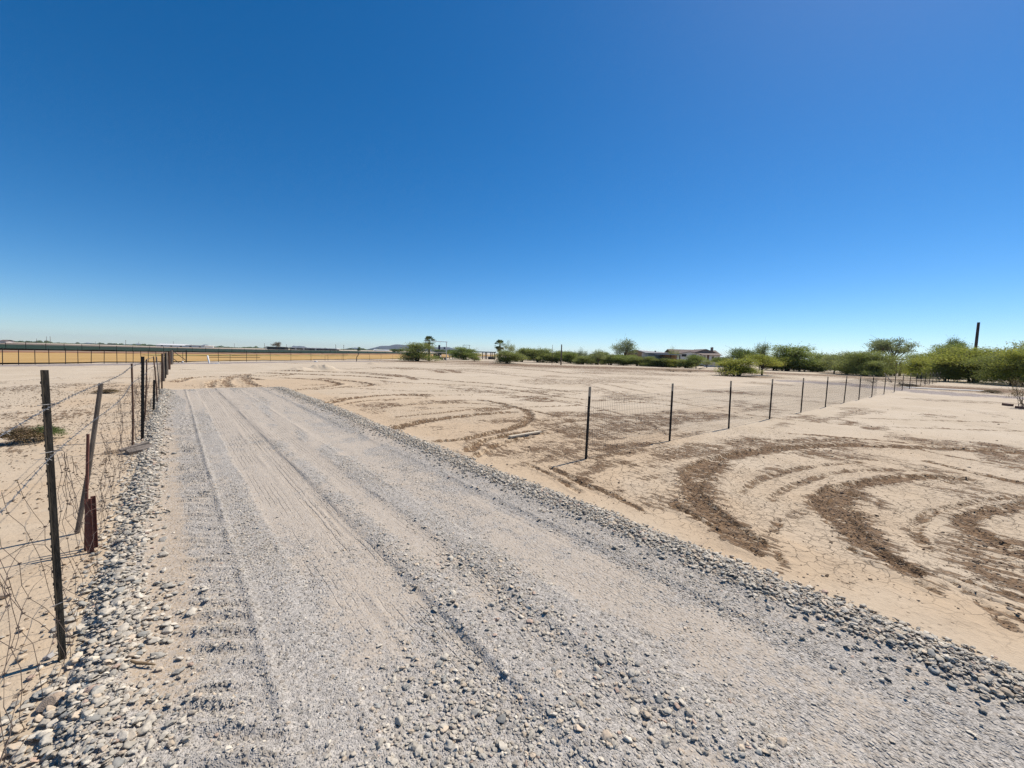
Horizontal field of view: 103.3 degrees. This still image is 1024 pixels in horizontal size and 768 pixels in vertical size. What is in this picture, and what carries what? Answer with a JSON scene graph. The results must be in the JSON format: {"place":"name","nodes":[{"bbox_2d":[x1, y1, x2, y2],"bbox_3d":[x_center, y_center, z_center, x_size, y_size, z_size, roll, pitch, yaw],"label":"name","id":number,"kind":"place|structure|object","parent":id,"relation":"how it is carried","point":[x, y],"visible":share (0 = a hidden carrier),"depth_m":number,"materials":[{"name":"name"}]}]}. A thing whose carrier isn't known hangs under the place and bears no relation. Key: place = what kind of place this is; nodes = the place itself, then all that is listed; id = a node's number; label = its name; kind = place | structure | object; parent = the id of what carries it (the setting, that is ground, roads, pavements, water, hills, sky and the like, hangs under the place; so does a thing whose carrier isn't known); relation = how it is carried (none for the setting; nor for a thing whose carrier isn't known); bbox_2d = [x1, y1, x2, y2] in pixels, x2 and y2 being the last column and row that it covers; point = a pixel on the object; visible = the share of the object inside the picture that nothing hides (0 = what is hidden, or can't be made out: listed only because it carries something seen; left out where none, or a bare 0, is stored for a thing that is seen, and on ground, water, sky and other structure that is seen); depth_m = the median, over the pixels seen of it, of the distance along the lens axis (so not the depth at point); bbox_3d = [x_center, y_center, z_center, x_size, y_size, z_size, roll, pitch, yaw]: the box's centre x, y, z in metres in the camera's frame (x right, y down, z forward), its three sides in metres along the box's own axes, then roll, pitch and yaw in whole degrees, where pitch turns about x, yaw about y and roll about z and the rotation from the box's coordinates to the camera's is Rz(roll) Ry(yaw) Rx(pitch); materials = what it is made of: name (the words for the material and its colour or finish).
{"place":"outdoors","nodes":[
{"label":"outdoors","id":0,"kind":"place"},
{"bbox_2d":[0,340,13,342],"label":"farm building","id":1,"kind":"structure","parent":0,"point":[6,341],"depth_m":701.14,"materials":[{"name":"paint"}]},
{"bbox_2d":[0,343,272,349],"bbox_3d":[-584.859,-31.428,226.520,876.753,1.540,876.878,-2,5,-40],"label":"fallow field","id":2,"kind":"structure","parent":0,"point":[111,346],"depth_m":346.92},
{"bbox_2d":[0,350,374,353],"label":"fallow field","id":3,"kind":"structure","parent":0,"point":[181,352],"depth_m":103.78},
{"bbox_2d":[0,344,437,353],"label":"crop field","id":4,"kind":"structure","parent":0,"point":[58,347],"depth_m":169.17,"materials":[{"name":"plant"}]},
{"bbox_2d":[0,351,447,354],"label":"fallow field","id":5,"kind":"structure","parent":0,"point":[191,353],"depth_m":91.20,"materials":[{"name":"brown soil"}]},
{"bbox_2d":[0,352,496,362],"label":"stubble field","id":6,"kind":"structure","parent":0,"point":[8,357],"depth_m":55.10,"materials":[{"name":"plant"}]},
{"bbox_2d":[209,357,259,357],"bbox_3d":[-32.991,-3.160,48.061,6.171,0.201,0.057,2,4,0],"label":"gate rail","id":7,"kind":"object","parent":6,"relation":"on","point":[234,357],"visible":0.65,"depth_m":48.04,"materials":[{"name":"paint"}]},
{"bbox_2d":[160,354,354,355],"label":"weed strip","id":8,"kind":"object","parent":6,"relation":"on","point":[266,355],"visible":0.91,"depth_m":93.02,"materials":[{"name":"green plant"}]},
{"bbox_2d":[108,386,464,486],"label":"gravel","id":9,"kind":"structure","parent":0,"point":[150,461],"depth_m":7.71,"materials":[{"name":"grey gravel"}]},
{"bbox_2d":[370,344,457,351],"bbox_3d":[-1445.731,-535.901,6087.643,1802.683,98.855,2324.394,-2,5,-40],"label":"hills","id":10,"kind":"structure","parent":0,"point":[396,346],"depth_m":5531.81,"materials":[{"name":"grey stone"}]},
{"bbox_2d":[0,342,1023,767],"bbox_3d":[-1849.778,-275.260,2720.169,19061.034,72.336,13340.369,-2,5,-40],"label":"ground","id":11,"kind":"structure","parent":0,"point":[952,414],"depth_m":6.63,"materials":[{"name":"beige sand"}]},
{"bbox_2d":[0,424,59,443],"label":"tumbleweed","id":12,"kind":"object","parent":11,"relation":"on","point":[21,434],"visible":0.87,"depth_m":6.58,"materials":[{"name":"brown plant"}]},
{"bbox_2d":[42,653,53,659],"bbox_3d":[-2.428,1.429,2.123,0.034,0.028,0.034,1,4,-9],"label":"rock","id":13,"kind":"object","parent":11,"relation":"on","point":[49,655],"visible":0.95,"depth_m":2.12,"materials":[{"name":"stone"}]},
{"bbox_2d":[24,424,72,439],"bbox_3d":[-7.986,0.818,6.933,0.619,0.292,0.624,-1,5,-30],"label":"green weed","id":14,"kind":"object","parent":11,"relation":"on","point":[57,430],"visible":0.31,"depth_m":6.98,"materials":[{"name":"green plant"}]},
{"bbox_2d":[0,383,157,758],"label":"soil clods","id":15,"kind":"object","parent":11,"relation":"on","point":[23,691],"visible":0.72,"depth_m":6.75,"materials":[{"name":"beige soil"}]},
{"bbox_2d":[0,350,172,767],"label":"barbed wire fence","id":16,"kind":"object","parent":11,"relation":"on","point":[165,367],"visible":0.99,"depth_m":2.12,"materials":[{"name":"black metal"}]},
{"bbox_2d":[84,434,89,550],"bbox_3d":[-3.386,0.940,3.221,0.021,1.085,0.014,2,0,-25],"label":"steel stake","id":17,"kind":"object","parent":11,"relation":"on","point":[87,465],"visible":0.5,"depth_m":3.22,"materials":[{"name":"brown metal"}]},
{"bbox_2d":[84,498,94,553],"bbox_3d":[-3.334,1.198,3.199,0.025,0.579,0.040,-1,1,41],"label":"steel stake","id":18,"kind":"object","parent":11,"relation":"on","point":[89,526],"visible":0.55,"depth_m":3.20,"materials":[{"name":"brown metal"}]},
{"bbox_2d":[90,496,97,546],"bbox_3d":[-3.388,1.194,3.289,0.019,0.569,0.030,-1,1,41],"label":"steel stake","id":19,"kind":"object","parent":11,"relation":"on","point":[94,512],"visible":0.5,"depth_m":3.29,"materials":[{"name":"brown metal"}]},
{"bbox_2d":[88,389,123,392],"bbox_3d":[-13.695,0.236,13.702,0.936,0.158,0.928,5,5,39],"label":"grass tuft","id":20,"kind":"object","parent":11,"relation":"on","point":[108,390],"visible":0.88,"depth_m":13.65,"materials":[{"name":"beige plant"}]},
{"bbox_2d":[119,441,153,454],"bbox_3d":[-5.821,0.999,6.276,0.281,0.062,0.383,13,15,28],"label":"broken board","id":21,"kind":"object","parent":11,"relation":"on","point":[140,447],"visible":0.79,"depth_m":6.24,"materials":[{"name":"grey wood"}]},
{"bbox_2d":[172,349,186,363],"bbox_3d":[-33.547,-2.749,40.827,0.203,1.463,3.932,0,4,-23],"label":"corner brace","id":22,"kind":"object","parent":11,"relation":"on","point":[179,355],"visible":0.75,"depth_m":40.02,"materials":[{"name":"paint"}]},
{"bbox_2d":[156,344,213,347],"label":"barn","id":23,"kind":"structure","parent":11,"relation":"on","point":[181,345],"depth_m":1199.27,"materials":[{"name":"white paint"}]},
{"bbox_2d":[5,342,386,352],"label":"back fence","id":24,"kind":"object","parent":11,"relation":"on","point":[141,346],"visible":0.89,"depth_m":98.38,"materials":[{"name":"paint"}]},
{"bbox_2d":[2,347,400,364],"bbox_3d":[-30.941,-4.392,63.772,2.384,1.929,71.248,2,4,8],"label":"fence","id":25,"kind":"object","parent":11,"relation":"on","point":[65,351],"visible":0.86,"depth_m":35.21,"materials":[{"name":"metal"}]},
{"bbox_2d":[14,340,390,350],"bbox_3d":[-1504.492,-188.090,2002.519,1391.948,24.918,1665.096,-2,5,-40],"label":"distant trees","id":26,"kind":"object","parent":11,"relation":"on","point":[38,341],"visible":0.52,"depth_m":2006.17,"materials":[{"name":"green plant"}]},
{"bbox_2d":[265,346,287,349],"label":"farm shed","id":27,"kind":"structure","parent":11,"relation":"on","point":[280,348],"depth_m":639.84,"materials":[{"name":"white paint"}]},
{"bbox_2d":[288,347,338,350],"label":"farm building","id":28,"kind":"structure","parent":11,"relation":"on","point":[300,348],"depth_m":639.76,"materials":[{"name":"white paint"}]},
{"bbox_2d":[396,341,443,360],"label":"shrub","id":29,"kind":"object","parent":11,"relation":"on","point":[418,355],"visible":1,"depth_m":82.02,"materials":[{"name":"green plant"}]},
{"bbox_2d":[424,336,435,360],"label":"palm tree","id":30,"kind":"object","parent":11,"relation":"on","point":[427,338],"visible":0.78,"depth_m":89.34,"materials":[{"name":"green plant"}]},
{"bbox_2d":[425,341,446,360],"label":"gateway","id":31,"kind":"object","parent":11,"relation":"on","point":[439,348],"visible":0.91,"depth_m":102.53,"materials":[{"name":"white paint"}]},
{"bbox_2d":[445,344,480,359],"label":"shrub","id":32,"kind":"object","parent":11,"relation":"on","point":[462,353],"visible":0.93,"depth_m":120.24,"materials":[{"name":"green plant"}]},
{"bbox_2d":[468,355,480,360],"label":"shrub","id":33,"kind":"object","parent":11,"relation":"on","point":[475,358],"visible":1,"depth_m":99.75,"materials":[{"name":"green plant"}]},
{"bbox_2d":[476,351,495,358],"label":"ramada","id":34,"kind":"object","parent":11,"relation":"on","point":[489,357],"visible":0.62,"depth_m":144.24,"materials":[{"name":"white"}]},
{"bbox_2d":[495,339,504,354],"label":"palm tree","id":35,"kind":"object","parent":11,"relation":"on","point":[499,342],"visible":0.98,"depth_m":115.85,"materials":[{"name":"green plant"}]},
{"bbox_2d":[501,340,515,351],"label":"tree","id":36,"kind":"object","parent":11,"relation":"on","point":[510,347],"visible":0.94,"depth_m":158.23,"materials":[{"name":"green plant"}]},
{"bbox_2d":[493,349,529,363],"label":"shrub","id":37,"kind":"object","parent":11,"relation":"on","point":[507,355],"visible":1,"depth_m":84.72,"materials":[{"name":"green plant"}]},
{"bbox_2d":[510,348,531,361],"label":"shrub","id":38,"kind":"object","parent":11,"relation":"on","point":[521,349],"visible":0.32,"depth_m":112.58,"materials":[{"name":"green plant"}]},
{"bbox_2d":[508,431,541,437],"bbox_3d":[0.282,1.029,8.330,0.932,0.031,0.075,-2,7,-45],"label":"lumber board","id":39,"kind":"object","parent":11,"relation":"on","point":[521,434],"visible":1,"depth_m":8.29,"materials":[{"name":"beige wood"}]},
{"bbox_2d":[518,348,556,361],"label":"shrub","id":40,"kind":"object","parent":11,"relation":"on","point":[536,356],"visible":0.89,"depth_m":111.86,"materials":[{"name":"green plant"}]},
{"bbox_2d":[544,351,575,362],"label":"shrub","id":41,"kind":"object","parent":11,"relation":"on","point":[556,358],"visible":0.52,"depth_m":112.07,"materials":[{"name":"green plant"}]},
{"bbox_2d":[105,384,1021,625],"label":"soil clods","id":42,"kind":"object","parent":11,"relation":"on","point":[1008,608],"visible":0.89,"depth_m":4.90,"materials":[{"name":"beige soil"}]},
{"bbox_2d":[555,351,577,363],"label":"shrub","id":43,"kind":"object","parent":11,"relation":"on","point":[567,359],"visible":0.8,"depth_m":109.92,"materials":[{"name":"green plant"}]},
{"bbox_2d":[576,350,587,356],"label":"shrub","id":44,"kind":"object","parent":11,"relation":"on","point":[585,354],"visible":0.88,"depth_m":107.95,"materials":[{"name":"green plant"}]},
{"bbox_2d":[571,356,596,364],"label":"shrub","id":45,"kind":"object","parent":11,"relation":"on","point":[583,360],"visible":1,"depth_m":99.32,"materials":[{"name":"green plant"}]},
{"bbox_2d":[586,356,607,364],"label":"shrub","id":46,"kind":"object","parent":11,"relation":"on","point":[596,360],"visible":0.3,"depth_m":105.22,"materials":[{"name":"green plant"}]},
{"bbox_2d":[590,349,605,364],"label":"tree","id":47,"kind":"object","parent":11,"relation":"on","point":[599,353],"visible":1,"depth_m":99.34,"materials":[{"name":"green plant"}]},
{"bbox_2d":[597,353,620,364],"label":"shrub","id":48,"kind":"object","parent":11,"relation":"on","point":[607,360],"visible":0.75,"depth_m":103.42,"materials":[{"name":"green plant"}]},
{"bbox_2d":[211,385,1023,630],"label":"soil clods","id":49,"kind":"object","parent":11,"relation":"on","point":[907,573],"visible":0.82,"depth_m":4.89,"materials":[{"name":"beige soil"}]},
{"bbox_2d":[609,354,635,365],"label":"shrub","id":50,"kind":"object","parent":11,"relation":"on","point":[622,359],"visible":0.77,"depth_m":101.68,"materials":[{"name":"green plant"}]},
{"bbox_2d":[610,337,641,364],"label":"tree","id":51,"kind":"object","parent":11,"relation":"on","point":[627,347],"visible":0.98,"depth_m":116.96,"materials":[{"name":"green plant"}]},
{"bbox_2d":[626,356,644,365],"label":"shrub","id":52,"kind":"object","parent":11,"relation":"on","point":[637,360],"visible":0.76,"depth_m":99.58,"materials":[{"name":"green plant"}]},
{"bbox_2d":[638,356,659,366],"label":"shrub","id":53,"kind":"object","parent":11,"relation":"on","point":[648,358],"visible":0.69,"depth_m":97.84,"materials":[{"name":"green plant"}]},
{"bbox_2d":[639,350,680,367],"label":"flat roofed annex","id":54,"kind":"object","parent":11,"relation":"on","point":[655,354],"visible":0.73,"depth_m":100.70,"materials":[{"name":"paint"}]},
{"bbox_2d":[644,357,677,366],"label":"shrub","id":55,"kind":"object","parent":11,"relation":"on","point":[656,361],"visible":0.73,"depth_m":95.47,"materials":[{"name":"green plant"}]},
{"bbox_2d":[666,347,680,357],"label":"tree","id":56,"kind":"object","parent":11,"relation":"on","point":[672,352],"visible":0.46,"depth_m":124.47,"materials":[{"name":"green plant"}]},
{"bbox_2d":[664,358,684,367],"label":"shrub","id":57,"kind":"object","parent":11,"relation":"on","point":[672,362],"visible":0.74,"depth_m":93.72,"materials":[{"name":"green plant"}]},
{"bbox_2d":[676,359,698,367],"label":"shrub","id":58,"kind":"object","parent":11,"relation":"on","point":[684,364],"visible":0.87,"depth_m":91.32,"materials":[{"name":"green plant"}]},
{"bbox_2d":[682,353,707,368],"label":"shrub","id":59,"kind":"object","parent":11,"relation":"on","point":[697,359],"visible":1,"depth_m":88.72,"materials":[{"name":"green plant"}]},
{"bbox_2d":[704,361,723,366],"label":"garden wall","id":60,"kind":"structure","parent":11,"relation":"on","point":[711,365],"depth_m":119.92,"materials":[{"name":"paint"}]},
{"bbox_2d":[708,357,723,362],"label":"tree","id":61,"kind":"object","parent":11,"relation":"on","point":[716,359],"visible":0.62,"depth_m":91.07,"materials":[{"name":"green plant"}]},
{"bbox_2d":[711,357,768,375],"bbox_3d":[26.777,-2.138,48.281,7.473,2.621,6.355,0,4,-25],"label":"shrub","id":62,"kind":"object","parent":11,"relation":"on","point":[732,366],"visible":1,"depth_m":47.59,"materials":[{"name":"green plant"}]},
{"bbox_2d":[723,346,757,360],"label":"tree","id":63,"kind":"object","parent":11,"relation":"on","point":[737,353],"visible":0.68,"depth_m":77.10,"materials":[{"name":"green plant"}]},
{"bbox_2d":[751,340,770,369],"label":"tree","id":64,"kind":"object","parent":11,"relation":"on","point":[761,351],"visible":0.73,"depth_m":91.18,"materials":[{"name":"green plant"}]},
{"bbox_2d":[584,372,940,458],"bbox_3d":[25.017,0.078,26.410,62.012,1.510,0.102,-2,5,-40],"label":"wire fence","id":65,"kind":"object","parent":11,"relation":"on","point":[671,414],"visible":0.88,"depth_m":10.69,"materials":[{"name":"metal"}]},
{"bbox_2d":[741,353,786,374],"bbox_3d":[33.312,-2.762,53.416,6.794,3.585,6.360,0,4,-17],"label":"tree","id":66,"kind":"object","parent":11,"relation":"on","point":[769,360],"visible":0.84,"depth_m":53.26,"materials":[{"name":"green plant"}]},
{"bbox_2d":[753,364,789,370],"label":"shrub","id":67,"kind":"object","parent":11,"relation":"on","point":[766,368],"visible":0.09,"depth_m":91.36,"materials":[{"name":"green plant"}]},
{"bbox_2d":[765,355,808,370],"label":"shrub","id":68,"kind":"object","parent":11,"relation":"on","point":[787,360],"visible":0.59,"depth_m":86.50,"materials":[{"name":"green plant"}]},
{"bbox_2d":[757,341,819,370],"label":"tree","id":69,"kind":"object","parent":11,"relation":"on","point":[797,351],"visible":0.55,"depth_m":87.29,"materials":[{"name":"green plant"}]},
{"bbox_2d":[784,365,817,371],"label":"shrub","id":70,"kind":"object","parent":11,"relation":"on","point":[805,368],"visible":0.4,"depth_m":87.15,"materials":[{"name":"green plant"}]},
{"bbox_2d":[805,352,830,370],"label":"tree","id":71,"kind":"object","parent":11,"relation":"on","point":[818,355],"visible":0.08,"depth_m":94.14,"materials":[{"name":"green plant"}]},
{"bbox_2d":[809,359,832,371],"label":"shrub","id":72,"kind":"object","parent":11,"relation":"on","point":[819,368],"visible":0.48,"depth_m":86.88,"materials":[{"name":"green plant"}]},
{"bbox_2d":[813,352,838,373],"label":"shrub","id":73,"kind":"object","parent":11,"relation":"on","point":[822,363],"visible":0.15,"depth_m":77.49,"materials":[{"name":"green plant"}]},
{"bbox_2d":[817,351,858,374],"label":"shrub","id":74,"kind":"object","parent":11,"relation":"on","point":[833,358],"visible":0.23,"depth_m":74.44,"materials":[{"name":"green plant"}]},
{"bbox_2d":[834,368,855,374],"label":"shrub","id":75,"kind":"object","parent":11,"relation":"on","point":[838,369],"visible":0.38,"depth_m":71.87,"materials":[{"name":"green plant"}]},
{"bbox_2d":[825,349,914,375],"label":"shrub","id":76,"kind":"object","parent":11,"relation":"on","point":[862,358],"visible":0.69,"depth_m":66.90,"materials":[{"name":"green plant"}]},
{"bbox_2d":[856,360,897,376],"bbox_3d":[56.909,-2.367,63.276,5.906,2.789,6.212,2,4,12],"label":"shrub","id":77,"kind":"object","parent":11,"relation":"on","point":[871,367],"visible":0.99,"depth_m":63.21,"materials":[{"name":"green plant"}]},
{"bbox_2d":[861,336,919,362],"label":"tree","id":78,"kind":"object","parent":11,"relation":"on","point":[879,345],"visible":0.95,"depth_m":82.88,"materials":[{"name":"green plant"}]},
{"bbox_2d":[886,359,904,375],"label":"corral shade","id":79,"kind":"object","parent":11,"relation":"on","point":[896,369],"visible":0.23,"depth_m":70.92,"materials":[{"name":"green plant"}]},
{"bbox_2d":[896,383,922,386],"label":"dry weed","id":80,"kind":"object","parent":11,"relation":"on","point":[907,385],"visible":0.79,"depth_m":33.43,"materials":[{"name":"brown plant"}]},
{"bbox_2d":[894,352,931,371],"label":"shrub","id":81,"kind":"object","parent":11,"relation":"on","point":[913,357],"visible":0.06,"depth_m":76.98,"materials":[{"name":"green plant"}]},
{"bbox_2d":[894,357,934,378],"bbox_3d":[59.439,-2.271,58.905,6.003,3.448,6.313,3,4,14],"label":"shrub","id":82,"kind":"object","parent":11,"relation":"on","point":[912,369],"visible":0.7,"depth_m":59.09,"materials":[{"name":"green plant"}]},
{"bbox_2d":[899,386,983,390],"bbox_3d":[33.648,0.432,31.606,4.750,0.120,1.500,4,5,28],"label":"concrete strip","id":83,"kind":"object","parent":11,"relation":"on","point":[942,388],"visible":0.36,"depth_m":31.46,"materials":[{"name":"grey concrete"}]},
{"bbox_2d":[916,358,973,381],"bbox_3d":[53.282,-1.796,49.658,4.759,3.266,5.147,2,4,5],"label":"shrub","id":84,"kind":"object","parent":11,"relation":"on","point":[944,375],"visible":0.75,"depth_m":49.17,"materials":[{"name":"green plant"}]},
{"bbox_2d":[915,340,974,365],"bbox_3d":[67.475,-3.595,62.034,8.695,6.210,9.403,5,5,38],"label":"tree","id":85,"kind":"object","parent":11,"relation":"on","point":[943,345],"visible":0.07,"depth_m":61.98,"materials":[{"name":"green plant"}]},
{"bbox_2d":[895,343,1016,382],"bbox_3d":[55.246,-2.457,49.074,13.195,4.937,12.287,3,4,22],"label":"shrub","id":86,"kind":"object","parent":11,"relation":"on","point":[963,353],"visible":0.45,"depth_m":48.43,"materials":[{"name":"green plant"}]},
{"bbox_2d":[944,335,971,353],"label":"tree","id":87,"kind":"object","parent":11,"relation":"on","point":[953,341],"visible":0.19,"depth_m":109.45,"materials":[{"name":"green plant"}]},
{"bbox_2d":[974,322,979,347],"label":"wooden pole","id":88,"kind":"object","parent":11,"relation":"on","point":[977,335],"visible":0.4,"depth_m":91.20,"materials":[{"name":"brown wood"}]},
{"bbox_2d":[953,350,1023,385],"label":"shrub","id":89,"kind":"object","parent":11,"relation":"on","point":[986,362],"visible":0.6,"depth_m":43.51,"materials":[{"name":"green plant"}]},
{"bbox_2d":[977,389,1002,393],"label":"dry weed","id":90,"kind":"object","parent":11,"relation":"on","point":[991,391],"visible":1,"depth_m":28.16,"materials":[{"name":"beige plant"}]},
{"bbox_2d":[972,344,1023,385],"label":"shrub","id":91,"kind":"object","parent":11,"relation":"on","point":[1017,353],"visible":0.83,"depth_m":41.34,"materials":[{"name":"green plant"}]},
{"bbox_2d":[989,341,1023,351],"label":"tree","id":92,"kind":"object","parent":11,"relation":"on","point":[1021,346],"visible":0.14,"depth_m":49.84,"materials":[{"name":"green plant"}]},
{"bbox_2d":[1004,378,1023,406],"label":"shrub","id":93,"kind":"object","parent":11,"relation":"on","point":[1017,395],"visible":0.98,"depth_m":17.47,"materials":[{"name":"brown plant"}]},
{"bbox_2d":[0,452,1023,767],"bbox_3d":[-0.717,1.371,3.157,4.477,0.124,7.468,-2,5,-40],"label":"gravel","id":94,"kind":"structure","parent":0,"point":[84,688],"depth_m":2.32,"materials":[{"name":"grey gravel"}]},
{"bbox_2d":[0,0,1023,363],"label":"sky","id":95,"kind":"structure","parent":0,"point":[583,175],"materials":[{"name":"blue"}]},
{"bbox_2d":[40,387,1023,767],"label":"gravel driveway","id":96,"kind":"structure","parent":0,"point":[360,615],"depth_m":2.34,"materials":[{"name":"grey gravel"}]},
{"bbox_2d":[35,691,65,711],"bbox_3d":[-2.091,1.442,1.840,0.077,0.066,0.095,9,4,21],"label":"rock","id":97,"kind":"object","parent":96,"relation":"on","point":[53,699],"visible":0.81,"depth_m":1.83,"materials":[{"name":"grey stone"}]},
{"bbox_2d":[129,660,155,664],"bbox_3d":[-1.855,1.397,2.043,0.115,0.036,0.033,1,4,-9],"label":"dry twig","id":98,"kind":"object","parent":96,"relation":"on","point":[139,662],"visible":1,"depth_m":2.03,"materials":[{"name":"beige wood"}]},
{"bbox_2d":[148,387,356,438],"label":"gravel","id":99,"kind":"structure","parent":96,"relation":"on","point":[169,403],"depth_m":10.03,"materials":[{"name":"grey gravel"}]},
{"bbox_2d":[109,429,613,559],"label":"gravel","id":100,"kind":"structure","parent":96,"relation":"on","point":[346,466],"depth_m":4.95,"materials":[{"name":"grey gravel"}]},
{"bbox_2d":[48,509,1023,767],"bbox_3d":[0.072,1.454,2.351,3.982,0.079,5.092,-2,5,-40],"label":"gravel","id":101,"kind":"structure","parent":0,"point":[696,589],"depth_m":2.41,"materials":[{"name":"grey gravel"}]},
{"bbox_2d":[624,350,646,356],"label":"tan house","id":102,"kind":"structure","parent":0,"point":[638,354],"depth_m":135.53,"materials":[{"name":"grey metal"}]},
{"bbox_2d":[665,347,723,365],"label":"white house","id":103,"kind":"structure","parent":0,"point":[711,353],"depth_m":132.42,"materials":[{"name":"paint"}]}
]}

